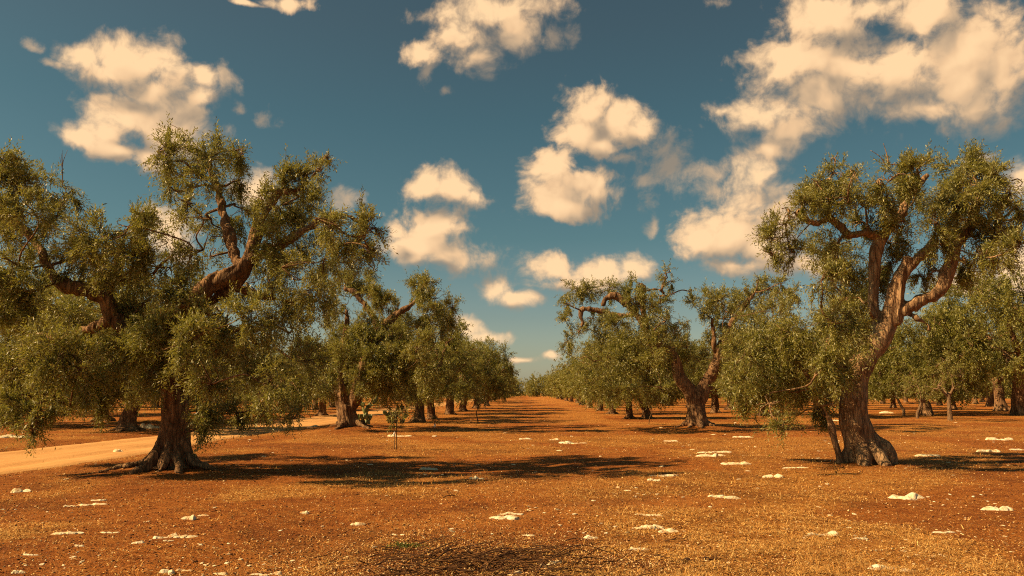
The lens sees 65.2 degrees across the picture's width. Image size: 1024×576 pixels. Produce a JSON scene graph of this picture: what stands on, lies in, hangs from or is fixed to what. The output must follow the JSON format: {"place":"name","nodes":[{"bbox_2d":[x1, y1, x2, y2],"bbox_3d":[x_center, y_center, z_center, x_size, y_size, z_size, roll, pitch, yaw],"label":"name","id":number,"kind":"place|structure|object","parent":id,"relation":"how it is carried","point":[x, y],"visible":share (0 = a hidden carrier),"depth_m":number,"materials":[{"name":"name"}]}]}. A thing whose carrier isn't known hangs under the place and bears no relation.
{"place":"outdoors","nodes":[
{"label":"outdoors","id":0,"kind":"place"},
{"bbox_2d":[0,399,472,474],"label":"road","id":1,"kind":"structure","parent":0,"point":[45,458],"depth_m":23.69,"materials":[{"name":"beige soil"}]},
{"bbox_2d":[0,393,1023,575],"bbox_3d":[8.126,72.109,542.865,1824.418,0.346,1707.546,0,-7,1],"label":"ground","id":2,"kind":"structure","parent":0,"point":[512,411],"depth_m":13.25,"materials":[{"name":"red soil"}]},
{"bbox_2d":[0,434,28,437],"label":"boulder","id":3,"kind":"object","parent":2,"relation":"on","point":[5,436],"visible":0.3,"depth_m":28.61,"materials":[{"name":"stone"}]},
{"bbox_2d":[11,570,25,573],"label":"limestone rock","id":4,"kind":"object","parent":2,"relation":"on","point":[15,571],"visible":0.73,"depth_m":6.95,"materials":[{"name":"beige stone"}]},
{"bbox_2d":[10,488,30,492],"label":"limestone rock","id":5,"kind":"object","parent":2,"relation":"on","point":[15,490],"visible":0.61,"depth_m":12.87,"materials":[{"name":"beige stone"}]},
{"bbox_2d":[0,261,114,424],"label":"olive tree","id":6,"kind":"object","parent":2,"relation":"on","point":[50,282],"visible":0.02,"depth_m":38.27,"materials":[{"name":"green plant"}]},
{"bbox_2d":[51,531,83,534],"bbox_3d":[-4.950,2.737,8.907,0.373,0.051,0.139,0,-7,1],"label":"limestone rock","id":7,"kind":"object","parent":2,"relation":"on","point":[60,533],"visible":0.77,"depth_m":8.87,"materials":[{"name":"beige stone"}]},
{"bbox_2d":[15,300,159,421],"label":"olive tree","id":8,"kind":"object","parent":2,"relation":"on","point":[113,419],"visible":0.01,"depth_m":43.47,"materials":[{"name":"green plant"}]},
{"bbox_2d":[77,503,105,505],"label":"limestone rock","id":9,"kind":"object","parent":2,"relation":"on","point":[91,504],"visible":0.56,"depth_m":11.34,"materials":[{"name":"beige stone"}]},
{"bbox_2d":[25,266,245,431],"bbox_3d":[-16.719,2.623,34.988,9.740,7.582,8.858,0,-7,-2],"label":"olive tree","id":10,"kind":"object","parent":2,"relation":"on","point":[127,420],"visible":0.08,"depth_m":33.89,"materials":[{"name":"green plant"}]},
{"bbox_2d":[146,424,159,428],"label":"boulder","id":11,"kind":"object","parent":2,"relation":"on","point":[149,426],"visible":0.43,"depth_m":36.06,"materials":[{"name":"stone"}]},
{"bbox_2d":[153,536,167,538],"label":"limestone rock","id":12,"kind":"object","parent":2,"relation":"on","point":[156,537],"visible":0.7,"depth_m":8.58,"materials":[{"name":"beige stone"}]},
{"bbox_2d":[159,569,174,574],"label":"limestone rock","id":13,"kind":"object","parent":2,"relation":"on","point":[168,571],"visible":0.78,"depth_m":6.97,"materials":[{"name":"beige stone"}]},
{"bbox_2d":[167,533,197,537],"bbox_3d":[-3.567,2.692,8.650,0.332,0.066,0.131,0,-7,1],"label":"limestone rock","id":14,"kind":"object","parent":2,"relation":"on","point":[175,535],"visible":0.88,"depth_m":8.63,"materials":[{"name":"beige stone"}]},
{"bbox_2d":[181,515,196,519],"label":"limestone rock","id":15,"kind":"object","parent":2,"relation":"on","point":[192,517],"visible":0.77,"depth_m":9.93,"materials":[{"name":"beige stone"}]},
{"bbox_2d":[0,111,397,473],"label":"olive tree","id":16,"kind":"object","parent":2,"relation":"on","point":[165,340],"visible":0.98,"depth_m":15.60,"materials":[{"name":"green plant"}]},
{"bbox_2d":[213,572,227,574],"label":"limestone rock","id":17,"kind":"object","parent":2,"relation":"on","point":[223,573],"visible":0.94,"depth_m":6.99,"materials":[{"name":"beige stone"}]},
{"bbox_2d":[221,333,271,411],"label":"olive tree","id":18,"kind":"object","parent":2,"relation":"on","point":[255,370],"visible":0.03,"depth_m":65.57,"materials":[{"name":"green plant"}]},
{"bbox_2d":[229,347,285,405],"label":"olive tree","id":19,"kind":"object","parent":2,"relation":"on","point":[266,370],"visible":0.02,"depth_m":85.47,"materials":[{"name":"green plant"}]},
{"bbox_2d":[251,573,268,575],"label":"limestone rock","id":20,"kind":"object","parent":2,"relation":"on","point":[259,574],"visible":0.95,"depth_m":7.00,"materials":[{"name":"beige stone"}]},
{"bbox_2d":[255,350,292,400],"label":"olive tree","id":21,"kind":"object","parent":2,"relation":"on","point":[277,353],"visible":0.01,"depth_m":96.81,"materials":[{"name":"green plant"}]},
{"bbox_2d":[270,571,281,574],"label":"limestone rock","id":22,"kind":"object","parent":2,"relation":"on","point":[278,573],"visible":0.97,"depth_m":7.06,"materials":[{"name":"beige stone"}]},
{"bbox_2d":[269,332,352,415],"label":"olive tree","id":23,"kind":"object","parent":2,"relation":"on","point":[322,406],"visible":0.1,"depth_m":57.75,"materials":[{"name":"green plant"}]},
{"bbox_2d":[275,350,351,409],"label":"olive tree","id":24,"kind":"object","parent":2,"relation":"on","point":[315,404],"visible":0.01,"depth_m":73.15,"materials":[{"name":"green plant"}]},
{"bbox_2d":[311,343,354,407],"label":"olive tree","id":25,"kind":"object","parent":2,"relation":"on","point":[332,406],"visible":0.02,"depth_m":83.44,"materials":[{"name":"brown plant"}]},
{"bbox_2d":[350,522,365,524],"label":"limestone rock","id":26,"kind":"object","parent":2,"relation":"on","point":[359,523],"visible":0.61,"depth_m":9.64,"materials":[{"name":"beige stone"}]},
{"bbox_2d":[358,396,378,423],"bbox_3d":[-7.329,6.118,40.078,1.157,1.528,0.793,0,-7,1],"label":"prickly pear","id":27,"kind":"object","parent":2,"relation":"on","point":[366,416],"visible":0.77,"depth_m":39.90,"materials":[{"name":"green plant"}]},
{"bbox_2d":[311,265,465,429],"bbox_3d":[-5.360,2.395,33.735,6.677,7.606,7.970,0,-7,1],"label":"olive tree","id":28,"kind":"object","parent":2,"relation":"on","point":[376,361],"visible":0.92,"depth_m":32.33,"materials":[{"name":"green plant"}]},
{"bbox_2d":[383,410,407,422],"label":"prickly pear","id":29,"kind":"object","parent":2,"relation":"on","point":[385,414],"visible":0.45,"depth_m":41.63,"materials":[{"name":"green plant"}]},
{"bbox_2d":[386,406,408,449],"bbox_3d":[-3.172,3.897,22.058,0.694,1.263,0.596,1,-7,-7],"label":"olive sapling","id":30,"kind":"object","parent":2,"relation":"on","point":[396,418],"visible":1,"depth_m":22.03,"materials":[{"name":"green plant"}]},
{"bbox_2d":[388,434,410,436],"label":"limestone rock","id":31,"kind":"object","parent":2,"relation":"on","point":[398,436],"visible":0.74,"depth_m":28.39,"materials":[{"name":"beige stone"}]},
{"bbox_2d":[383,539,428,549],"bbox_3d":[-1.126,2.661,8.317,0.532,0.086,0.480,0,-7,1],"label":"green weed","id":32,"kind":"object","parent":2,"relation":"on","point":[410,544],"visible":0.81,"depth_m":8.28,"materials":[{"name":"green plant"}]},
{"bbox_2d":[349,307,475,421],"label":"olive tree","id":33,"kind":"object","parent":2,"relation":"on","point":[437,389],"visible":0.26,"depth_m":42.20,"materials":[{"name":"green plant"}]},
{"bbox_2d":[419,467,437,469],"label":"limestone rock","id":34,"kind":"object","parent":2,"relation":"on","point":[425,468],"visible":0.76,"depth_m":16.81,"materials":[{"name":"grey stone"}]},
{"bbox_2d":[424,413,445,426],"bbox_3d":[-3.385,5.914,35.728,0.901,0.758,0.633,7,-10,-43],"label":"olive sapling","id":35,"kind":"object","parent":2,"relation":"on","point":[436,419],"visible":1,"depth_m":35.68,"materials":[{"name":"green plant"}]},
{"bbox_2d":[402,339,479,418],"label":"olive tree","id":36,"kind":"object","parent":2,"relation":"on","point":[462,388],"visible":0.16,"depth_m":49.46,"materials":[{"name":"green plant"}]},
{"bbox_2d":[429,535,490,555],"bbox_3d":[-0.529,2.590,8.049,0.168,0.105,1.042,5,-9,-35],"label":"fallen branch","id":37,"kind":"object","parent":2,"relation":"on","point":[453,536],"visible":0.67,"depth_m":8.28,"materials":[{"name":"brown wood"}]},
{"bbox_2d":[432,334,494,414],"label":"olive tree","id":38,"kind":"object","parent":2,"relation":"on","point":[477,377],"visible":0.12,"depth_m":56.60,"materials":[{"name":"green plant"}]},
{"bbox_2d":[437,335,518,411],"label":"olive tree","id":39,"kind":"object","parent":2,"relation":"on","point":[491,387],"visible":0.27,"depth_m":66.03,"materials":[{"name":"green plant"}]},
{"bbox_2d":[469,392,489,422],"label":"olive sapling","id":40,"kind":"object","parent":2,"relation":"on","point":[483,400],"visible":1,"depth_m":41.72,"materials":[{"name":"green plant"}]},
{"bbox_2d":[444,353,520,407],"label":"olive tree","id":41,"kind":"object","parent":2,"relation":"on","point":[507,382],"visible":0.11,"depth_m":74.97,"materials":[{"name":"green plant"}]},
{"bbox_2d":[254,528,718,575],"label":"leaf litter","id":42,"kind":"object","parent":2,"relation":"on","point":[460,558],"visible":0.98,"depth_m":7.26,"materials":[{"name":"brown plant"}]},
{"bbox_2d":[495,544,519,560],"bbox_3d":[-0.059,2.535,7.639,0.162,0.119,0.493,-7,-10,41],"label":"fallen branch","id":43,"kind":"object","parent":42,"relation":"on","point":[505,552],"visible":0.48,"depth_m":7.63,"materials":[{"name":"brown wood"}]},
{"bbox_2d":[471,366,516,405],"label":"olive tree","id":44,"kind":"object","parent":2,"relation":"on","point":[487,404],"depth_m":91.71,"materials":[{"name":"green plant"}]},
{"bbox_2d":[489,515,519,519],"bbox_3d":[-0.094,2.922,10.117,0.403,0.092,0.201,0,-7,1],"label":"limestone rock","id":45,"kind":"object","parent":2,"relation":"on","point":[511,517],"visible":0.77,"depth_m":10.08,"materials":[{"name":"beige stone"}]},
{"bbox_2d":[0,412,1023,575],"bbox_3d":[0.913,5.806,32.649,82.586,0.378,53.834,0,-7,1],"label":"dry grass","id":46,"kind":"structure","parent":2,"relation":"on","point":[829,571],"depth_m":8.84,"materials":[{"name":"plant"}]},
{"bbox_2d":[503,512,523,514],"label":"limestone rock","id":47,"kind":"object","parent":2,"relation":"on","point":[506,513],"visible":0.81,"depth_m":10.42,"materials":[{"name":"beige stone"}]},
{"bbox_2d":[547,377,568,400],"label":"olive tree","id":48,"kind":"object","parent":2,"relation":"on","point":[566,398],"visible":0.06,"depth_m":148.51,"materials":[{"name":"green plant"}]},
{"bbox_2d":[543,373,574,399],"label":"olive tree","id":49,"kind":"object","parent":2,"relation":"on","point":[548,387],"visible":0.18,"depth_m":166.10,"materials":[{"name":"green plant"}]},
{"bbox_2d":[548,366,578,402],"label":"olive tree","id":50,"kind":"object","parent":2,"relation":"on","point":[555,385],"visible":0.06,"depth_m":118.74,"materials":[{"name":"green plant"}]},
{"bbox_2d":[555,366,583,404],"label":"olive tree","id":51,"kind":"object","parent":2,"relation":"on","point":[559,390],"visible":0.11,"depth_m":96.97,"materials":[{"name":"green plant"}]},
{"bbox_2d":[559,441,583,443],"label":"limestone rock","id":52,"kind":"object","parent":2,"relation":"on","point":[567,442],"visible":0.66,"depth_m":25.45,"materials":[{"name":"beige stone"}]},
{"bbox_2d":[555,355,605,407],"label":"olive tree","id":53,"kind":"object","parent":2,"relation":"on","point":[565,387],"visible":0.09,"depth_m":81.26,"materials":[{"name":"green plant"}]},
{"bbox_2d":[565,530,598,543],"bbox_3d":[0.723,2.650,8.480,0.148,0.097,0.467,7,-10,-44],"label":"fallen branch","id":54,"kind":"object","parent":2,"relation":"on","point":[577,537],"visible":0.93,"depth_m":8.56,"materials":[{"name":"brown wood"}]},
{"bbox_2d":[566,353,604,410],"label":"olive tree","id":55,"kind":"object","parent":2,"relation":"on","point":[601,406],"visible":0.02,"depth_m":66.62,"materials":[{"name":"green plant"}]},
{"bbox_2d":[584,535,597,538],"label":"limestone rock","id":56,"kind":"object","parent":2,"relation":"on","point":[589,537],"visible":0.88,"depth_m":8.75,"materials":[{"name":"beige stone"}]},
{"bbox_2d":[566,336,625,413],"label":"olive tree","id":57,"kind":"object","parent":2,"relation":"on","point":[585,361],"visible":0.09,"depth_m":58.18,"materials":[{"name":"green plant"}]},
{"bbox_2d":[577,354,668,418],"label":"olive tree","id":58,"kind":"object","parent":2,"relation":"on","point":[629,415],"visible":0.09,"depth_m":49.77,"materials":[{"name":"green plant"}]},
{"bbox_2d":[241,357,1011,398],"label":"grove","id":59,"kind":"object","parent":2,"relation":"on","point":[537,389],"visible":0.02,"depth_m":269.49,"materials":[{"name":"green plant"}]},
{"bbox_2d":[588,328,700,418],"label":"olive tree","id":60,"kind":"object","parent":2,"relation":"on","point":[646,412],"visible":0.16,"depth_m":47.92,"materials":[{"name":"green plant"}]},
{"bbox_2d":[635,513,662,515],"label":"limestone rock","id":61,"kind":"object","parent":2,"relation":"on","point":[649,514],"visible":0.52,"depth_m":10.40,"materials":[{"name":"beige stone"}]},
{"bbox_2d":[640,524,663,528],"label":"limestone rock","id":62,"kind":"object","parent":2,"relation":"on","point":[655,526],"visible":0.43,"depth_m":9.45,"materials":[{"name":"beige stone"}]},
{"bbox_2d":[650,474,678,476],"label":"limestone rock","id":63,"kind":"object","parent":2,"relation":"on","point":[665,475],"visible":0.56,"depth_m":15.10,"materials":[{"name":"beige stone"}]},
{"bbox_2d":[658,528,678,532],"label":"limestone rock","id":64,"kind":"object","parent":2,"relation":"on","point":[667,530],"visible":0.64,"depth_m":9.26,"materials":[{"name":"beige stone"}]},
{"bbox_2d":[664,534,691,540],"bbox_3d":[1.797,2.686,8.614,0.323,0.068,0.126,5,-9,-34],"label":"fallen branch","id":65,"kind":"object","parent":2,"relation":"on","point":[675,538],"visible":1,"depth_m":8.56,"materials":[{"name":"brown wood"}]},
{"bbox_2d":[554,258,806,427],"bbox_3d":[7.407,2.561,34.769,11.453,7.556,8.316,0,-7,1],"label":"olive tree","id":66,"kind":"object","parent":2,"relation":"on","point":[625,361],"visible":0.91,"depth_m":34.35,"materials":[{"name":"green plant"}]},
{"bbox_2d":[681,340,724,412],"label":"olive tree","id":67,"kind":"object","parent":2,"relation":"on","point":[699,375],"visible":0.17,"depth_m":60.54,"materials":[{"name":"green plant"}]},
{"bbox_2d":[697,453,724,456],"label":"limestone rock","id":68,"kind":"object","parent":2,"relation":"on","point":[713,455],"visible":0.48,"depth_m":19.46,"materials":[{"name":"beige stone"}]},
{"bbox_2d":[703,556,720,560],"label":"earth clod","id":69,"kind":"object","parent":2,"relation":"on","point":[711,558],"visible":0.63,"depth_m":7.54,"materials":[{"name":"brown soil"}]},
{"bbox_2d":[688,339,745,409],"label":"olive tree","id":70,"kind":"object","parent":2,"relation":"on","point":[727,408],"visible":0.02,"depth_m":70.50,"materials":[{"name":"green plant"}]},
{"bbox_2d":[712,451,730,452],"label":"limestone rock","id":71,"kind":"object","parent":2,"relation":"on","point":[722,451],"visible":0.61,"depth_m":21.09,"materials":[{"name":"beige stone"}]},
{"bbox_2d":[708,495,740,498],"bbox_3d":[3.227,3.202,12.214,0.557,0.088,0.178,0,-7,1],"label":"limestone rock","id":72,"kind":"object","parent":2,"relation":"on","point":[727,497],"visible":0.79,"depth_m":12.19,"materials":[{"name":"beige stone"}]},
{"bbox_2d":[721,461,750,464],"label":"limestone rock","id":73,"kind":"object","parent":2,"relation":"on","point":[732,463],"visible":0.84,"depth_m":17.26,"materials":[{"name":"beige stone"}]},
{"bbox_2d":[733,436,753,437],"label":"limestone rock","id":74,"kind":"object","parent":2,"relation":"on","point":[743,436],"visible":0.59,"depth_m":29.13,"materials":[{"name":"beige stone"}]},
{"bbox_2d":[696,327,811,415],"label":"olive tree","id":75,"kind":"object","parent":2,"relation":"on","point":[741,379],"visible":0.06,"depth_m":54.58,"materials":[{"name":"green plant"}]},
{"bbox_2d":[763,474,783,477],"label":"limestone rock","id":76,"kind":"object","parent":2,"relation":"on","point":[778,476],"visible":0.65,"depth_m":15.08,"materials":[{"name":"beige stone"}]},
{"bbox_2d":[761,334,856,406],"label":"olive tree","id":77,"kind":"object","parent":2,"relation":"on","point":[804,381],"visible":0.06,"depth_m":49.78,"materials":[{"name":"green plant"}]},
{"bbox_2d":[808,531,839,535],"bbox_3d":[3.502,2.784,9.004,0.401,0.100,0.152,0,-7,1],"label":"limestone rock","id":78,"kind":"object","parent":2,"relation":"on","point":[828,533],"visible":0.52,"depth_m":8.99,"materials":[{"name":"beige stone"}]},
{"bbox_2d":[707,138,1023,465],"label":"olive tree","id":79,"kind":"object","parent":2,"relation":"on","point":[865,444],"visible":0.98,"depth_m":17.18,"materials":[{"name":"green plant"}]},
{"bbox_2d":[867,564,894,569],"bbox_3d":[3.362,2.558,7.280,0.278,0.095,0.127,1,-8,-10],"label":"limestone rock","id":80,"kind":"object","parent":2,"relation":"on","point":[876,566],"visible":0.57,"depth_m":7.24,"materials":[{"name":"beige stone"}]},
{"bbox_2d":[869,363,906,407],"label":"olive tree","id":81,"kind":"object","parent":2,"relation":"on","point":[893,404],"visible":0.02,"depth_m":81.59,"materials":[{"name":"green plant"}]},
{"bbox_2d":[868,359,918,415],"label":"olive tree","id":82,"kind":"object","parent":2,"relation":"on","point":[898,401],"visible":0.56,"depth_m":54.01,"materials":[{"name":"green plant"}]},
{"bbox_2d":[888,492,923,499],"bbox_3d":[6.189,3.301,12.463,0.585,0.216,0.395,2,-8,-14],"label":"limestone rock","id":83,"kind":"object","parent":2,"relation":"on","point":[912,496],"visible":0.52,"depth_m":12.45,"materials":[{"name":"beige stone"}]},
{"bbox_2d":[898,365,946,418],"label":"olive tree","id":84,"kind":"object","parent":2,"relation":"on","point":[909,386],"visible":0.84,"depth_m":47.87,"materials":[{"name":"green plant"}]},
{"bbox_2d":[872,324,978,412],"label":"olive tree","id":85,"kind":"object","parent":2,"relation":"on","point":[945,399],"visible":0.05,"depth_m":60.08,"materials":[{"name":"green plant"}]},
{"bbox_2d":[915,454,939,456],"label":"limestone rock","id":86,"kind":"object","parent":2,"relation":"on","point":[917,455],"visible":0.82,"depth_m":19.53,"materials":[{"name":"beige stone"}]},
{"bbox_2d":[862,306,1003,415],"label":"olive tree","id":87,"kind":"object","parent":2,"relation":"on","point":[887,357],"visible":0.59,"depth_m":53.03,"materials":[{"name":"green plant"}]},
{"bbox_2d":[935,400,943,405],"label":"olive tree","id":88,"kind":"object","parent":2,"relation":"on","point":[939,403],"visible":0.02,"depth_m":93.78,"materials":[{"name":"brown plant"}]},
{"bbox_2d":[931,531,954,532],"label":"limestone rock","id":89,"kind":"object","parent":2,"relation":"on","point":[943,532],"visible":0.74,"depth_m":9.20,"materials":[{"name":"beige stone"}]},
{"bbox_2d":[904,349,985,409],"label":"olive tree","id":90,"kind":"object","parent":2,"relation":"on","point":[953,407],"visible":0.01,"depth_m":72.60,"materials":[{"name":"green plant"}]},
{"bbox_2d":[917,348,973,420],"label":"olive tree","id":91,"kind":"object","parent":2,"relation":"on","point":[945,364],"visible":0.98,"depth_m":44.44,"materials":[{"name":"green plant"}]},
{"bbox_2d":[906,264,1023,415],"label":"olive tree","id":92,"kind":"object","parent":2,"relation":"on","point":[1000,299],"visible":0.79,"depth_m":52.92,"materials":[{"name":"green plant"}]},
{"bbox_2d":[955,392,985,403],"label":"olive tree","id":93,"kind":"object","parent":2,"relation":"on","point":[975,401],"visible":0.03,"depth_m":108.02,"materials":[{"name":"green plant"}]},
{"bbox_2d":[976,449,1000,451],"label":"limestone rock","id":94,"kind":"object","parent":2,"relation":"on","point":[989,450],"visible":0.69,"depth_m":21.11,"materials":[{"name":"beige stone"}]},
{"bbox_2d":[958,301,1023,411],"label":"olive tree","id":95,"kind":"object","parent":2,"relation":"on","point":[1000,403],"visible":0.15,"depth_m":65.45,"materials":[{"name":"green plant"}]},
{"bbox_2d":[980,506,1013,510],"bbox_3d":[6.673,3.063,11.031,0.476,0.131,0.259,0,-7,1],"label":"limestone rock","id":96,"kind":"object","parent":2,"relation":"on","point":[1004,508],"visible":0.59,"depth_m":10.97,"materials":[{"name":"beige stone"}]},
{"bbox_2d":[985,437,1012,439],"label":"limestone rock","id":97,"kind":"object","parent":2,"relation":"on","point":[994,438],"visible":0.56,"depth_m":27.43,"materials":[{"name":"beige stone"}]},
{"bbox_2d":[983,323,1023,406],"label":"olive tree","id":98,"kind":"object","parent":2,"relation":"on","point":[989,403],"depth_m":85.44,"materials":[{"name":"brown plant"}]},
{"bbox_2d":[0,0,1023,390],"label":"sky","id":99,"kind":"structure","parent":0,"point":[510,150],"materials":[{"name":"blue"}]}
]}

